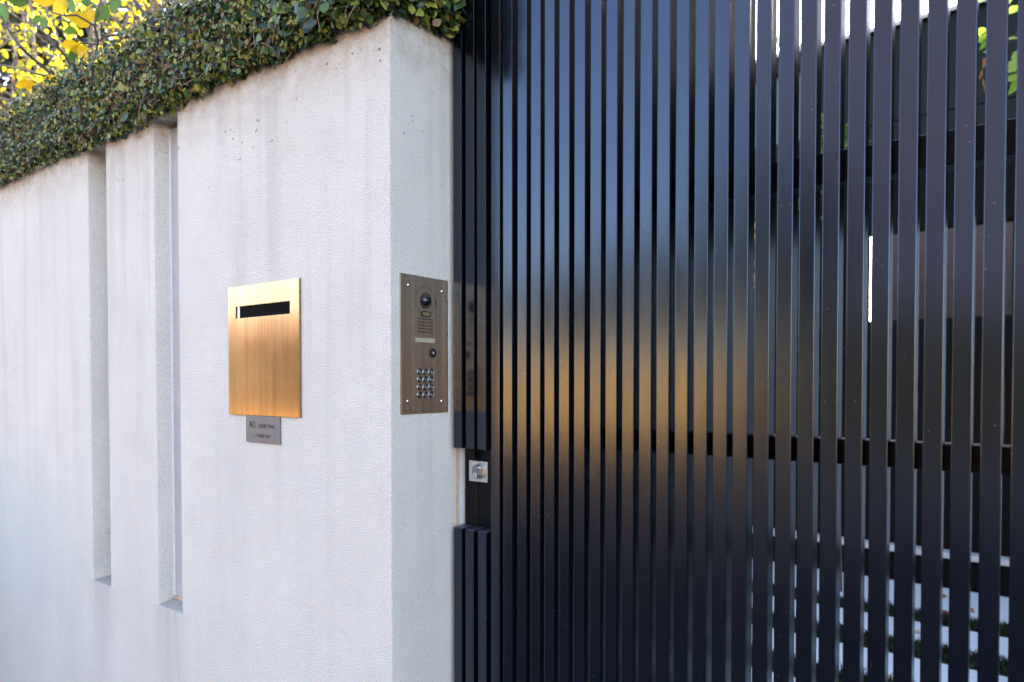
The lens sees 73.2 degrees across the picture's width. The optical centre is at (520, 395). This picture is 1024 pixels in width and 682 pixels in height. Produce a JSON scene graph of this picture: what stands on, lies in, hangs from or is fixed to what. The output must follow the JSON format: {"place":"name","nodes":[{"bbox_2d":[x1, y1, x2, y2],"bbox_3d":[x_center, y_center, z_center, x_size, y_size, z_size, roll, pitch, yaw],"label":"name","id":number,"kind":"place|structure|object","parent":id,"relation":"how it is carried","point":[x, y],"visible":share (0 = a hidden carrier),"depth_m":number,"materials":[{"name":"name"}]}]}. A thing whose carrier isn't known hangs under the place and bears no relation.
{"place":"outdoors","nodes":[
{"label":"outdoors","id":0,"kind":"place"},
{"bbox_2d":[0,0,189,117],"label":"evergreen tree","id":1,"kind":"object","parent":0,"point":[7,47],"visible":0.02,"depth_m":9.92,"materials":[{"name":"green plant"}]},
{"bbox_2d":[3,0,956,320],"label":"sky","id":2,"kind":"structure","parent":0,"point":[924,2],"materials":[{"name":"white"}]},
{"bbox_2d":[756,1,800,53],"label":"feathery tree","id":3,"kind":"object","parent":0,"point":[778,35],"depth_m":11.05,"materials":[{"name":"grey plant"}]},
{"bbox_2d":[751,583,1007,681],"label":"grass","id":4,"kind":"structure","parent":0,"point":[1003,666],"depth_m":3.58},
{"bbox_2d":[751,559,1008,681],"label":"paved path","id":5,"kind":"structure","parent":0,"point":[1004,611],"depth_m":3.82,"materials":[{"name":"grey stone"}]},
{"bbox_2d":[978,0,1017,439],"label":"courtyard plant","id":6,"kind":"object","parent":5,"relation":"on","point":[1012,65],"visible":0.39,"depth_m":3.05,"materials":[{"name":"green plant"}]},
{"bbox_2d":[752,0,1017,596],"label":"house","id":7,"kind":"structure","parent":0,"point":[1008,348],"depth_m":4.65,"materials":[{"name":"black glass"}]},
{"bbox_2d":[755,71,799,148],"bbox_3d":[1.518,-2.177,5.599,1.598,0.523,0.020,1,2,36],"label":"window","id":8,"kind":"structure","parent":7,"relation":"in","point":[799,71],"depth_m":5.27,"materials":[{"name":"grey glass"}]},
{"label":"yard ground","id":9,"kind":"structure","parent":0,"visible":0},
{"bbox_2d":[0,0,169,90],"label":"leafy shrub","id":10,"kind":"object","parent":9,"relation":"on","point":[87,17],"visible":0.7,"depth_m":2.57,"materials":[{"name":"yellow plant"}]},
{"bbox_2d":[798,113,870,591],"bbox_3d":[1.939,-0.313,4.517,0.453,3.295,0.770,0,1,11],"label":"courtyard shrub","id":11,"kind":"object","parent":9,"relation":"on","point":[845,145],"visible":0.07,"depth_m":4.49,"materials":[{"name":"green plant"}]},
{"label":"ground","id":12,"kind":"structure","parent":0,"visible":0},
{"bbox_2d":[0,0,147,116],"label":"bare tree","id":13,"kind":"object","parent":12,"relation":"on","point":[31,39],"visible":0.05,"depth_m":7.70,"materials":[{"name":"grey plant"}]},
{"bbox_2d":[0,0,153,80],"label":"yellow tree","id":14,"kind":"object","parent":12,"relation":"on","point":[57,63],"visible":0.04,"depth_m":4.96,"materials":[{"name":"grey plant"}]},
{"bbox_2d":[0,0,166,119],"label":"yellow tree","id":15,"kind":"object","parent":12,"relation":"on","point":[118,14],"visible":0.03,"depth_m":6.39,"materials":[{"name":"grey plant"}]},
{"bbox_2d":[0,0,191,74],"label":"bare tree","id":16,"kind":"object","parent":12,"relation":"on","point":[59,41],"visible":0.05,"depth_m":5.36,"materials":[{"name":"brown plant"}]},
{"bbox_2d":[0,5,464,681],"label":"boundary wall","id":17,"kind":"structure","parent":12,"relation":"on","point":[162,519],"depth_m":1.67,"materials":[{"name":"white concrete"}]},
{"bbox_2d":[0,0,467,185],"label":"ivy hedge","id":18,"kind":"object","parent":17,"relation":"attached to","point":[198,45],"visible":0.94,"depth_m":1.75,"materials":[{"name":"green plant"}]},
{"bbox_2d":[246,415,280,444],"bbox_3d":[-0.595,0.079,1.589,0.132,0.062,0.004,1,2,36],"label":"mail sign","id":19,"kind":"object","parent":17,"relation":"attached to","point":[263,429],"visible":1,"depth_m":1.58,"materials":[{"name":"metal"}]},
{"bbox_2d":[228,278,301,417],"bbox_3d":[-0.592,-0.104,1.583,0.277,0.304,0.005,1,2,36],"label":"letterbox","id":20,"kind":"object","parent":17,"relation":"attached to","point":[264,348],"visible":1,"depth_m":1.57,"materials":[{"name":"gold metal"}]},
{"bbox_2d":[400,273,447,414],"bbox_3d":[-0.196,-0.102,1.415,0.020,0.280,0.138,1,2,36],"label":"intercom","id":21,"kind":"object","parent":17,"relation":"attached to","point":[423,345],"visible":1,"depth_m":1.41,"materials":[{"name":"brown metal"}]},
{"bbox_2d":[453,0,1023,681],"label":"slatted gate","id":22,"kind":"structure","parent":17,"relation":"attached to","point":[629,208],"depth_m":1.14,"materials":[{"name":"black metal"}]},
{"bbox_2d":[892,222,1012,319],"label":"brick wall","id":23,"kind":"structure","parent":12,"relation":"on","point":[979,270],"depth_m":9.78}
]}

